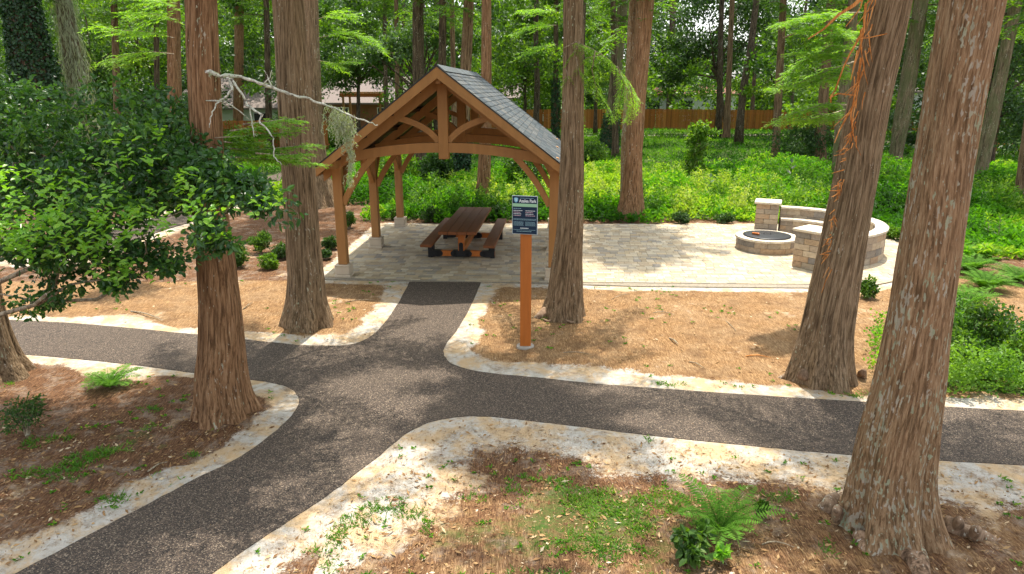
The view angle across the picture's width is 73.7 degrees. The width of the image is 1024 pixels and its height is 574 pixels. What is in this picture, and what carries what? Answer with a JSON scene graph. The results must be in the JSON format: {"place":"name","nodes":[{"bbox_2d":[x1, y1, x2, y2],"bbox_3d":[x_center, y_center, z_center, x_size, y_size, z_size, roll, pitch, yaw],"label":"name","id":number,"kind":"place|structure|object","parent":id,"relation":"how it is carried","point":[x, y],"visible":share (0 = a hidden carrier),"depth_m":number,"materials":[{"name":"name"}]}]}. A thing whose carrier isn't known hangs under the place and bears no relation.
{"place":"outdoors","nodes":[
{"label":"outdoors","id":0,"kind":"place"},
{"bbox_2d":[88,173,281,249],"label":"path","id":1,"kind":"structure","parent":0,"point":[180,220],"depth_m":20.16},
{"bbox_2d":[44,0,841,84],"label":"sky","id":2,"kind":"structure","parent":0,"point":[726,19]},
{"bbox_2d":[1,379,1007,573],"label":"grass","id":3,"kind":"structure","parent":0,"point":[91,457],"depth_m":6.47,"materials":[{"name":"plant"}]},
{"bbox_2d":[0,0,1013,117],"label":"bright thicket","id":4,"kind":"object","parent":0,"point":[557,16],"visible":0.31,"depth_m":43.12,"materials":[{"name":"plant"}]},
{"bbox_2d":[0,127,1018,172],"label":"meadow","id":5,"kind":"structure","parent":0,"point":[664,138],"depth_m":43.96,"materials":[{"name":"green plant"}]},
{"bbox_2d":[0,93,1023,573],"bbox_3d":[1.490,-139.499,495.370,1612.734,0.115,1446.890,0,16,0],"label":"ground","id":6,"kind":"structure","parent":0,"point":[600,359],"depth_m":7.58,"materials":[{"name":"soil"}]},
{"bbox_2d":[0,284,36,384],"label":"cypress tree","id":7,"kind":"object","parent":6,"relation":"on","point":[16,364],"visible":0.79,"depth_m":9.26,"materials":[{"name":"brown plant"}]},
{"bbox_2d":[0,391,52,436],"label":"leafy shrub","id":8,"kind":"object","parent":6,"relation":"on","point":[32,411],"visible":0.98,"depth_m":7.72,"materials":[{"name":"green plant"}]},
{"bbox_2d":[0,0,75,190],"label":"ivy clad tree","id":9,"kind":"object","parent":6,"relation":"on","point":[28,43],"visible":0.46,"depth_m":25.12,"materials":[{"name":"green plant"}]},
{"bbox_2d":[0,0,148,116],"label":"broadleaf tree","id":10,"kind":"object","parent":6,"relation":"on","point":[92,39],"visible":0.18,"depth_m":36.81,"materials":[{"name":"green plant"}]},
{"bbox_2d":[46,0,110,179],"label":"moss hung tree","id":11,"kind":"object","parent":6,"relation":"on","point":[72,58],"visible":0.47,"depth_m":27.75,"materials":[{"name":"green plant"}]},
{"bbox_2d":[79,363,146,391],"bbox_3d":[-5.359,1.224,9.100,0.835,0.225,0.815,10,19,30],"label":"fern","id":12,"kind":"object","parent":6,"relation":"on","point":[104,379],"visible":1,"depth_m":9.08,"materials":[{"name":"plant"}]},
{"bbox_2d":[83,0,165,132],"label":"woodland tree","id":13,"kind":"object","parent":6,"relation":"on","point":[115,43],"visible":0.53,"depth_m":32.97,"materials":[{"name":"brown plant"}]},
{"bbox_2d":[77,0,184,166],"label":"pine tree","id":14,"kind":"object","parent":6,"relation":"on","point":[173,16],"visible":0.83,"depth_m":23.13,"materials":[{"name":"green plant"}]},
{"bbox_2d":[74,0,187,114],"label":"broadleaf tree","id":15,"kind":"object","parent":6,"relation":"on","point":[137,64],"visible":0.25,"depth_m":41.81,"materials":[{"name":"green plant"}]},
{"bbox_2d":[122,0,166,101],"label":"pine tree","id":16,"kind":"object","parent":6,"relation":"on","point":[156,65],"visible":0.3,"depth_m":33.06,"materials":[{"name":"green plant"}]},
{"bbox_2d":[0,71,308,321],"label":"tree foliage","id":17,"kind":"object","parent":6,"relation":"on","point":[75,235],"visible":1,"depth_m":7.04,"materials":[{"name":"green plant"}]},
{"bbox_2d":[183,78,277,125],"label":"house","id":18,"kind":"structure","parent":6,"relation":"on","point":[257,102],"depth_m":54.66,"materials":[{"name":"white"}]},
{"bbox_2d":[217,0,260,120],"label":"woodland tree","id":19,"kind":"object","parent":6,"relation":"on","point":[238,102],"visible":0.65,"depth_m":44.35,"materials":[{"name":"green plant"}]},
{"bbox_2d":[235,243,249,266],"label":"leafy shrub","id":20,"kind":"object","parent":6,"relation":"on","point":[241,258],"visible":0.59,"depth_m":14.96,"materials":[{"name":"green plant"}]},
{"bbox_2d":[222,15,275,83],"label":"broadleaf tree","id":21,"kind":"object","parent":6,"relation":"on","point":[256,51],"visible":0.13,"depth_m":56.42,"materials":[{"name":"green plant"}]},
{"bbox_2d":[231,0,272,146],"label":"woodland tree","id":22,"kind":"object","parent":6,"relation":"on","point":[266,5],"visible":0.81,"depth_m":41.40,"materials":[{"name":"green plant"}]},
{"bbox_2d":[246,229,272,253],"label":"leafy shrub","id":23,"kind":"object","parent":6,"relation":"on","point":[260,241],"visible":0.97,"depth_m":16.31,"materials":[{"name":"green plant"}]},
{"bbox_2d":[256,252,279,269],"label":"leafy shrub","id":24,"kind":"object","parent":6,"relation":"on","point":[268,261],"visible":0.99,"depth_m":14.87,"materials":[{"name":"green plant"}]},
{"bbox_2d":[222,120,329,149],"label":"board fence","id":25,"kind":"object","parent":6,"relation":"on","point":[232,122],"visible":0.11,"depth_m":43.19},
{"bbox_2d":[270,241,285,258],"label":"leafy shrub","id":26,"kind":"object","parent":6,"relation":"on","point":[280,249],"visible":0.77,"depth_m":15.74,"materials":[{"name":"green plant"}]},
{"bbox_2d":[184,0,377,430],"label":"cypress tree","id":27,"kind":"object","parent":6,"relation":"on","point":[223,392],"visible":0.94,"depth_m":7.73,"materials":[{"name":"brown plant"}]},
{"bbox_2d":[272,0,333,333],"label":"cypress tree","id":28,"kind":"object","parent":6,"relation":"on","point":[306,309],"visible":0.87,"depth_m":10.60,"materials":[{"name":"brown plant"}]},
{"bbox_2d":[321,235,336,248],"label":"leafy shrub","id":29,"kind":"object","parent":6,"relation":"on","point":[328,242],"visible":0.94,"depth_m":16.72,"materials":[{"name":"green plant"}]},
{"bbox_2d":[304,0,393,208],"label":"cypress tree","id":30,"kind":"object","parent":6,"relation":"on","point":[325,198],"visible":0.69,"depth_m":21.68,"materials":[{"name":"brown plant"}]},
{"bbox_2d":[339,92,383,125],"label":"pergola","id":31,"kind":"object","parent":6,"relation":"on","point":[368,94],"visible":0.56,"depth_m":57.69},
{"bbox_2d":[319,8,412,131],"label":"broadleaf tree","id":32,"kind":"object","parent":6,"relation":"on","point":[337,77],"visible":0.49,"depth_m":47.21,"materials":[{"name":"green plant"}]},
{"bbox_2d":[322,77,431,128],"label":"house","id":33,"kind":"structure","parent":6,"relation":"on","point":[370,106],"depth_m":63.95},
{"bbox_2d":[360,0,393,107],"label":"woodland tree","id":34,"kind":"object","parent":6,"relation":"on","point":[384,14],"visible":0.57,"depth_m":42.48,"materials":[{"name":"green plant"}]},
{"bbox_2d":[367,0,412,98],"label":"woodland tree","id":35,"kind":"object","parent":6,"relation":"on","point":[396,21],"visible":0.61,"depth_m":40.28,"materials":[{"name":"green plant"}]},
{"bbox_2d":[378,154,419,180],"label":"leafy shrub","id":36,"kind":"object","parent":6,"relation":"on","point":[390,171],"visible":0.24,"depth_m":26.15,"materials":[{"name":"green plant"}]},
{"bbox_2d":[340,12,475,90],"bbox_3d":[-5.474,-10.809,37.030,6.824,7.949,5.294,-7,17,-22],"label":"broadleaf tree","id":37,"kind":"object","parent":6,"relation":"on","point":[401,40],"visible":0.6,"depth_m":36.13,"materials":[{"name":"green plant"}]},
{"bbox_2d":[394,0,451,160],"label":"woodland tree","id":38,"kind":"object","parent":6,"relation":"on","point":[418,18],"visible":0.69,"depth_m":33.15,"materials":[{"name":"brown plant"}]},
{"bbox_2d":[421,204,443,222],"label":"leafy shrub","id":39,"kind":"object","parent":6,"relation":"on","point":[428,212],"visible":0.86,"depth_m":20.28,"materials":[{"name":"green plant"}]},
{"bbox_2d":[413,153,455,182],"bbox_3d":[-2.996,-4.525,26.565,1.585,1.688,1.940,-9,18,-28],"label":"leafy shrub","id":40,"kind":"object","parent":6,"relation":"on","point":[432,162],"visible":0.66,"depth_m":26.09,"materials":[{"name":"green plant"}]},
{"bbox_2d":[412,0,481,65],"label":"pine tree","id":41,"kind":"object","parent":6,"relation":"on","point":[443,20],"visible":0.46,"depth_m":30.80,"materials":[{"name":"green plant"}]},
{"bbox_2d":[435,0,480,154],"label":"woodland tree","id":42,"kind":"object","parent":6,"relation":"on","point":[453,65],"visible":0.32,"depth_m":34.94,"materials":[{"name":"brown plant"}]},
{"bbox_2d":[427,0,499,172],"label":"pine tree","id":43,"kind":"object","parent":6,"relation":"on","point":[462,161],"visible":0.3,"depth_m":27.11,"materials":[{"name":"brown plant"}]},
{"bbox_2d":[475,0,491,196],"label":"cypress tree","id":44,"kind":"object","parent":6,"relation":"on","point":[484,167],"visible":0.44,"depth_m":21.58,"materials":[{"name":"brown plant"}]},
{"bbox_2d":[0,228,1023,573],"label":"leaf litter","id":45,"kind":"object","parent":6,"relation":"on","point":[102,474],"visible":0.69,"depth_m":6.68,"materials":[{"name":"plant"}]},
{"bbox_2d":[0,0,1023,127],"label":"woodland edge","id":46,"kind":"object","parent":6,"relation":"on","point":[687,89],"visible":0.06,"depth_m":71.51,"materials":[{"name":"plant"}]},
{"bbox_2d":[0,8,1023,159],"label":"thicket","id":47,"kind":"object","parent":6,"relation":"on","point":[916,114],"visible":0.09,"depth_m":40.65,"materials":[{"name":"plant"}]},
{"bbox_2d":[0,0,1023,81],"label":"woodland understory","id":48,"kind":"object","parent":6,"relation":"on","point":[508,46],"visible":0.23,"depth_m":47.42,"materials":[{"name":"plant"}]},
{"bbox_2d":[0,0,1023,116],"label":"woodland","id":49,"kind":"object","parent":6,"relation":"on","point":[735,66],"visible":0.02,"depth_m":93.12,"materials":[{"name":"plant"}]},
{"bbox_2d":[8,280,1023,573],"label":"weeds","id":50,"kind":"object","parent":6,"relation":"on","point":[486,466],"visible":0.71,"depth_m":7.00,"materials":[{"name":"green plant"}]},
{"bbox_2d":[512,195,537,349],"bbox_3d":[0.185,-0.181,10.171,0.365,2.390,0.299,0,16,0],"label":"park sign","id":51,"kind":"object","parent":6,"relation":"on","point":[525,217],"visible":1,"depth_m":10.00,"materials":[{"name":"wood"}]},
{"bbox_2d":[502,148,548,184],"bbox_3d":[0.690,-4.604,26.614,2.482,1.834,2.268,0,16,0],"label":"leafy shrub","id":52,"kind":"object","parent":6,"relation":"on","point":[511,163],"visible":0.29,"depth_m":26.19,"materials":[{"name":"green plant"}]},
{"bbox_2d":[491,2,562,111],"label":"broadleaf tree","id":53,"kind":"object","parent":6,"relation":"on","point":[528,76],"visible":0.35,"depth_m":54.35,"materials":[{"name":"green plant"}]},
{"bbox_2d":[503,0,562,139],"bbox_3d":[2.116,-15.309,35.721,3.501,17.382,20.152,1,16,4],"label":"pine tree","id":54,"kind":"object","parent":6,"relation":"on","point":[555,115],"visible":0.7,"depth_m":44.02,"materials":[{"name":"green plant"}]},
{"bbox_2d":[533,0,539,122],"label":"woodland tree","id":55,"kind":"object","parent":6,"relation":"on","point":[536,86],"visible":0.56,"depth_m":47.93,"materials":[{"name":"brown plant"}]},
{"bbox_2d":[131,151,1023,259],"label":"weeds","id":56,"kind":"object","parent":6,"relation":"on","point":[1013,222],"visible":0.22,"depth_m":21.81,"materials":[{"name":"green plant"}]},
{"bbox_2d":[552,0,612,69],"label":"woodland tree","id":57,"kind":"object","parent":6,"relation":"on","point":[586,21],"visible":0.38,"depth_m":32.87,"materials":[{"name":"green plant"}]},
{"bbox_2d":[534,0,641,323],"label":"cypress tree","id":58,"kind":"object","parent":6,"relation":"on","point":[563,301],"visible":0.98,"depth_m":11.05,"materials":[{"name":"brown plant"}]},
{"bbox_2d":[584,139,609,166],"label":"leafy shrub","id":59,"kind":"object","parent":6,"relation":"on","point":[595,151],"visible":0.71,"depth_m":32.28,"materials":[{"name":"green plant"}]},
{"bbox_2d":[584,0,626,132],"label":"broadleaf tree","id":60,"kind":"object","parent":6,"relation":"on","point":[595,125],"visible":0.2,"depth_m":58.07,"materials":[{"name":"green plant"}]},
{"bbox_2d":[586,0,627,156],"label":"woodland tree","id":61,"kind":"object","parent":6,"relation":"on","point":[615,133],"visible":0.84,"depth_m":38.56,"materials":[{"name":"brown plant"}]},
{"bbox_2d":[324,224,897,288],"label":"paver patio","id":62,"kind":"structure","parent":6,"relation":"on","point":[718,252],"depth_m":15.75,"materials":[{"name":"concrete"}]},
{"bbox_2d":[315,64,560,280],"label":"picnic pavilion","id":63,"kind":"structure","parent":62,"relation":"on","point":[404,118],"depth_m":13.67,"materials":[{"name":"wood"}]},
{"bbox_2d":[420,207,506,257],"bbox_3d":[-1.100,-1.333,16.844,1.682,0.730,3.350,1,16,4],"label":"picnic table","id":64,"kind":"object","parent":62,"relation":"on","point":[461,224],"visible":1,"depth_m":15.98,"materials":[{"name":"brown wood"}]},
{"bbox_2d":[735,230,795,254],"bbox_3d":[6.250,-1.154,16.781,1.474,0.416,1.463,0,16,0],"label":"fire pit","id":65,"kind":"object","parent":62,"relation":"on","point":[768,242],"visible":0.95,"depth_m":16.31,"materials":[{"name":"beige stone"}]},
{"bbox_2d":[754,198,888,269],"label":"seat wall","id":66,"kind":"structure","parent":62,"relation":"on","point":[803,225],"depth_m":16.45,"materials":[{"name":"stone"}]},
{"bbox_2d":[593,0,628,151],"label":"woodland tree","id":67,"kind":"object","parent":6,"relation":"on","point":[605,136],"visible":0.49,"depth_m":40.59,"materials":[{"name":"brown plant"}]},
{"bbox_2d":[616,0,653,221],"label":"cypress tree","id":68,"kind":"object","parent":6,"relation":"on","point":[631,199],"visible":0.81,"depth_m":19.85,"materials":[{"name":"brown plant"}]},
{"bbox_2d":[596,0,683,194],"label":"pine tree","id":69,"kind":"object","parent":6,"relation":"on","point":[630,32],"visible":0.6,"depth_m":20.15,"materials":[{"name":"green plant"}]},
{"bbox_2d":[624,0,686,107],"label":"broadleaf tree","id":70,"kind":"object","parent":6,"relation":"on","point":[660,35],"visible":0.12,"depth_m":80.94,"materials":[{"name":"green plant"}]},
{"bbox_2d":[666,0,675,108],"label":"woodland tree","id":71,"kind":"object","parent":6,"relation":"on","point":[671,30],"visible":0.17,"depth_m":78.39,"materials":[{"name":"brown plant"}]},
{"bbox_2d":[671,210,689,223],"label":"leafy shrub","id":72,"kind":"object","parent":6,"relation":"on","point":[683,218],"visible":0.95,"depth_m":19.89,"materials":[{"name":"green plant"}]},
{"bbox_2d":[645,85,738,120],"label":"house","id":73,"kind":"structure","parent":6,"relation":"on","point":[699,103],"depth_m":83.04,"materials":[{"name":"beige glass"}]},
{"bbox_2d":[470,109,918,131],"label":"board fence","id":74,"kind":"object","parent":6,"relation":"on","point":[545,122],"visible":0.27,"depth_m":65.37,"materials":[{"name":"wood"}]},
{"bbox_2d":[669,518,719,569],"bbox_3d":[1.525,2.167,5.727,0.406,0.414,0.447,0,16,0],"label":"weed plant","id":75,"kind":"object","parent":6,"relation":"on","point":[692,549],"visible":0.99,"depth_m":5.66,"materials":[{"name":"green plant"}]},
{"bbox_2d":[677,119,721,175],"bbox_3d":[7.510,-5.308,27.342,1.420,2.749,1.342,15,22,41],"label":"sapling","id":76,"kind":"object","parent":6,"relation":"on","point":[696,152],"visible":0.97,"depth_m":27.18,"materials":[{"name":"green plant"}]},
{"bbox_2d":[386,155,1023,217],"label":"tall weeds","id":77,"kind":"object","parent":6,"relation":"on","point":[746,196],"visible":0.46,"depth_m":22.50,"materials":[{"name":"green plant"}]},
{"bbox_2d":[714,0,723,137],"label":"woodland tree","id":78,"kind":"object","parent":6,"relation":"on","point":[718,117],"visible":0.89,"depth_m":54.29,"materials":[{"name":"brown plant"}]},
{"bbox_2d":[713,542,735,565],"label":"weed plant","id":79,"kind":"object","parent":6,"relation":"on","point":[722,552],"visible":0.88,"depth_m":5.63,"materials":[{"name":"green plant"}]},
{"bbox_2d":[713,212,735,223],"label":"leafy shrub","id":80,"kind":"object","parent":6,"relation":"on","point":[721,218],"visible":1,"depth_m":19.98,"materials":[{"name":"green plant"}]},
{"bbox_2d":[648,0,804,121],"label":"broadleaf tree","id":81,"kind":"object","parent":6,"relation":"on","point":[701,45],"visible":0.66,"depth_m":56.14,"materials":[{"name":"green plant"}]},
{"bbox_2d":[722,0,734,139],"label":"woodland tree","id":82,"kind":"object","parent":6,"relation":"on","point":[726,133],"visible":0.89,"depth_m":52.24,"materials":[{"name":"brown plant"}]},
{"bbox_2d":[671,472,791,551],"bbox_3d":[1.891,2.009,6.062,1.103,0.393,1.010,0,16,0],"label":"fern","id":83,"kind":"object","parent":6,"relation":"on","point":[724,525],"visible":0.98,"depth_m":6.11,"materials":[{"name":"plant"}]},
{"bbox_2d":[734,0,758,144],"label":"woodland tree","id":84,"kind":"object","parent":6,"relation":"on","point":[739,133],"visible":0.77,"depth_m":47.05,"materials":[{"name":"brown plant"}]},
{"bbox_2d":[731,44,813,113],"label":"broadleaf tree","id":85,"kind":"object","parent":6,"relation":"on","point":[760,83],"visible":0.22,"depth_m":73.98,"materials":[{"name":"green plant"}]},
{"bbox_2d":[760,117,833,160],"bbox_3d":[14.759,-7.414,34.923,3.044,2.644,3.319,-5,17,-16],"label":"leafy shrub","id":86,"kind":"object","parent":6,"relation":"on","point":[804,139],"visible":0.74,"depth_m":34.48,"materials":[{"name":"green plant"}]},
{"bbox_2d":[759,0,860,156],"bbox_3d":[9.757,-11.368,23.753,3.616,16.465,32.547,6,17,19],"label":"pine tree","id":87,"kind":"object","parent":6,"relation":"on","point":[782,26],"visible":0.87,"depth_m":10.79,"materials":[{"name":"green plant"}]},
{"bbox_2d":[768,0,864,141],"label":"broadleaf tree","id":88,"kind":"object","parent":6,"relation":"on","point":[798,41],"visible":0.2,"depth_m":47.37,"materials":[{"name":"green plant"}]},
{"bbox_2d":[810,0,847,162],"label":"woodland tree","id":89,"kind":"object","parent":6,"relation":"on","point":[823,96],"visible":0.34,"depth_m":33.80,"materials":[{"name":"brown plant"}]},
{"bbox_2d":[800,0,861,171],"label":"woodland tree","id":90,"kind":"object","parent":6,"relation":"on","point":[852,24],"visible":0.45,"depth_m":26.95,"materials":[{"name":"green plant"}]},
{"bbox_2d":[778,0,912,392],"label":"cypress tree","id":91,"kind":"object","parent":6,"relation":"on","point":[822,356],"visible":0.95,"depth_m":8.52,"materials":[{"name":"brown plant"}]},
{"bbox_2d":[860,274,880,298],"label":"leafy shrub","id":92,"kind":"object","parent":6,"relation":"on","point":[869,289],"visible":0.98,"depth_m":12.80,"materials":[{"name":"green plant"}]},
{"bbox_2d":[863,308,886,368],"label":"groundcover sprigs","id":93,"kind":"object","parent":6,"relation":"on","point":[878,329],"visible":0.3,"depth_m":10.54,"materials":[{"name":"green plant"}]},
{"bbox_2d":[867,0,937,162],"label":"pine tree","id":94,"kind":"object","parent":6,"relation":"on","point":[906,89],"visible":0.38,"depth_m":33.46,"materials":[{"name":"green plant"}]},
{"bbox_2d":[818,0,1006,573],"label":"cypress tree","id":95,"kind":"object","parent":6,"relation":"on","point":[889,503],"visible":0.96,"depth_m":5.40,"materials":[{"name":"brown plant"}]},
{"bbox_2d":[894,0,935,145],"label":"broadleaf tree","id":96,"kind":"object","parent":6,"relation":"on","point":[922,64],"visible":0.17,"depth_m":43.77,"materials":[{"name":"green plant"}]},
{"bbox_2d":[949,325,990,366],"bbox_3d":[6.296,0.909,9.548,0.629,0.704,0.704,0,16,0],"label":"weed plant","id":97,"kind":"object","parent":6,"relation":"on","point":[961,333],"visible":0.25,"depth_m":9.47,"materials":[{"name":"green plant"}]},
{"bbox_2d":[921,0,1023,178],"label":"woodland tree","id":98,"kind":"object","parent":6,"relation":"on","point":[992,114],"visible":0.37,"depth_m":26.86,"materials":[{"name":"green plant"}]},
{"bbox_2d":[924,0,1023,163],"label":"broadleaf tree","id":99,"kind":"object","parent":6,"relation":"on","point":[1012,113],"visible":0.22,"depth_m":33.29,"materials":[{"name":"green plant"}]},
{"bbox_2d":[961,253,999,271],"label":"fern","id":100,"kind":"object","parent":6,"relation":"on","point":[971,263],"visible":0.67,"depth_m":14.67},
{"bbox_2d":[956,283,1007,306],"bbox_3d":[8.234,0.186,12.390,1.278,0.383,1.207,0,16,0],"label":"fern","id":101,"kind":"object","parent":6,"relation":"on","point":[970,291],"visible":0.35,"depth_m":12.43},
{"bbox_2d":[946,292,1023,397],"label":"bed groundcover","id":102,"kind":"object","parent":6,"relation":"on","point":[996,367],"visible":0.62,"depth_m":8.85,"materials":[{"name":"green plant"}]},
{"bbox_2d":[952,287,1023,345],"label":"leafy shrub","id":103,"kind":"object","parent":6,"relation":"on","point":[1001,323],"visible":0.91,"depth_m":10.09,"materials":[{"name":"green plant"}]},
{"bbox_2d":[959,266,1022,289],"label":"fern","id":104,"kind":"object","parent":6,"relation":"on","point":[989,279],"visible":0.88,"depth_m":13.50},
{"bbox_2d":[988,262,1023,281],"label":"fern","id":105,"kind":"object","parent":6,"relation":"on","point":[1018,276],"visible":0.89,"depth_m":14.15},
{"bbox_2d":[991,330,1023,368],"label":"weed plant","id":106,"kind":"object","parent":6,"relation":"on","point":[1016,342],"visible":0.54,"depth_m":9.46,"materials":[{"name":"green plant"}]},
{"bbox_2d":[1000,0,1023,197],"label":"pine tree","id":107,"kind":"object","parent":6,"relation":"on","point":[1019,180],"visible":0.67,"depth_m":21.95,"materials":[{"name":"brown plant"}]},
{"bbox_2d":[10,282,1023,573],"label":"path","id":108,"kind":"structure","parent":0,"point":[394,378],"depth_m":8.24,"materials":[{"name":"asphalt"}]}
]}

